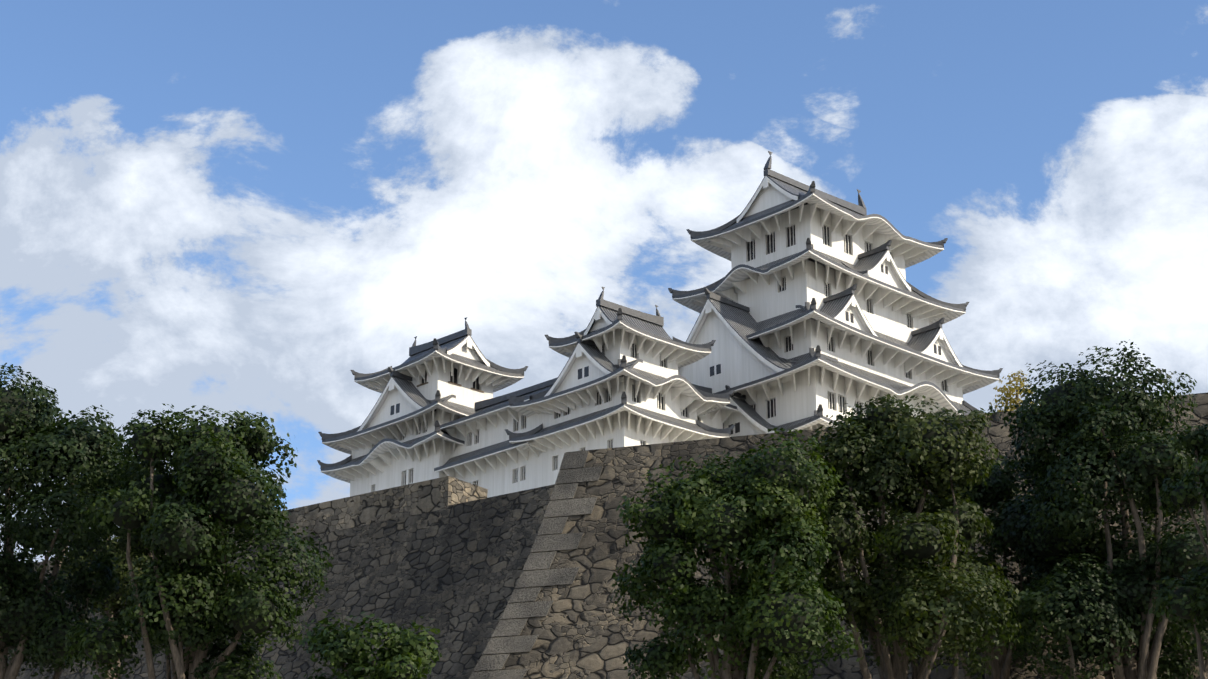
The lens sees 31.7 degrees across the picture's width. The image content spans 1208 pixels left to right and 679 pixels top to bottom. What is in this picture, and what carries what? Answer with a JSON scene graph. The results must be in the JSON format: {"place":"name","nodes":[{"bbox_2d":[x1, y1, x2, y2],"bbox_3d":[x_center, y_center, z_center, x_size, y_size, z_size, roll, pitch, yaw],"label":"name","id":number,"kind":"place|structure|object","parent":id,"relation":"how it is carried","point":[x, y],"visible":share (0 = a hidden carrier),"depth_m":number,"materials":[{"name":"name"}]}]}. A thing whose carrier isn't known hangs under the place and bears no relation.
{"place":"outdoors","nodes":[
{"label":"outdoors","id":0,"kind":"place"},
{"bbox_2d":[7,484,554,678],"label":"stone wall","id":1,"kind":"structure","parent":0,"point":[454,572],"depth_m":80.74,"materials":[{"name":"grey stone"}]},
{"bbox_2d":[34,476,487,585],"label":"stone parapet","id":2,"kind":"structure","parent":1,"relation":"on","point":[436,494],"depth_m":83.71,"materials":[{"name":"grey stone"}]},
{"bbox_2d":[0,0,1207,561],"label":"sky","id":3,"kind":"structure","parent":0,"point":[250,206],"materials":[{"name":"blue"}]},
{"bbox_2d":[668,151,1002,436],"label":"keep","id":4,"kind":"structure","parent":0,"point":[813,307],"depth_m":192.72,"materials":[{"name":"paint"}]},
{"bbox_2d":[989,370,1033,411],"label":"tree on wall","id":5,"kind":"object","parent":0,"point":[1007,392],"depth_m":82.03,"materials":[{"name":"yellow plant"}]},
{"bbox_3d":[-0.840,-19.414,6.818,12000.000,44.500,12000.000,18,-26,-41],"label":"ground","id":6,"kind":"structure","parent":0,"visible":0},
{"bbox_2d":[0,363,144,678],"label":"tree","id":7,"kind":"object","parent":6,"relation":"on","point":[37,445],"depth_m":60.10,"materials":[{"name":"green plant"}]},
{"bbox_2d":[46,454,161,678],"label":"tree","id":8,"kind":"object","parent":6,"relation":"on","point":[115,599],"depth_m":68.59,"materials":[{"name":"green plant"}]},
{"bbox_2d":[64,403,333,678],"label":"tree","id":9,"kind":"object","parent":6,"relation":"on","point":[188,499],"depth_m":56.81,"materials":[{"name":"green plant"}]},
{"bbox_2d":[299,609,441,678],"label":"bush","id":10,"kind":"object","parent":6,"relation":"on","point":[409,655],"depth_m":45.76,"materials":[{"name":"green plant"}]},
{"bbox_2d":[317,317,527,496],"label":"keep","id":11,"kind":"structure","parent":6,"relation":"on","point":[398,437],"depth_m":196.16,"materials":[{"name":"paint"}]},
{"bbox_2d":[434,377,739,497],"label":"corridors","id":12,"kind":"object","parent":6,"relation":"on","point":[491,458],"visible":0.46,"depth_m":185.77,"materials":[{"name":"paint"}]},
{"bbox_2d":[505,287,734,486],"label":"keep","id":13,"kind":"structure","parent":6,"relation":"on","point":[619,382],"depth_m":179.29,"materials":[{"name":"paint"}]},
{"bbox_2d":[609,427,866,678],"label":"tree","id":14,"kind":"object","parent":6,"relation":"on","point":[726,508],"depth_m":55.23,"materials":[{"name":"green plant"}]},
{"bbox_2d":[469,393,1207,678],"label":"stone bastion","id":15,"kind":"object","parent":6,"relation":"on","point":[559,619],"visible":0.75,"depth_m":69.43,"materials":[{"name":"grey stone"}]},
{"bbox_2d":[788,393,1020,678],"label":"tree","id":16,"kind":"object","parent":6,"relation":"on","point":[938,452],"depth_m":57.25,"materials":[{"name":"green plant"}]},
{"bbox_2d":[918,446,1063,678],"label":"tree","id":17,"kind":"object","parent":6,"relation":"on","point":[996,490],"depth_m":62.42,"materials":[{"name":"green plant"}]},
{"bbox_2d":[988,341,1207,678],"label":"tree","id":18,"kind":"object","parent":6,"relation":"on","point":[1074,417],"depth_m":58.81,"materials":[{"name":"green plant"}]},
{"bbox_2d":[1149,424,1207,678],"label":"tree","id":19,"kind":"object","parent":6,"relation":"on","point":[1186,602],"depth_m":50.88,"materials":[{"name":"green plant"}]}
]}

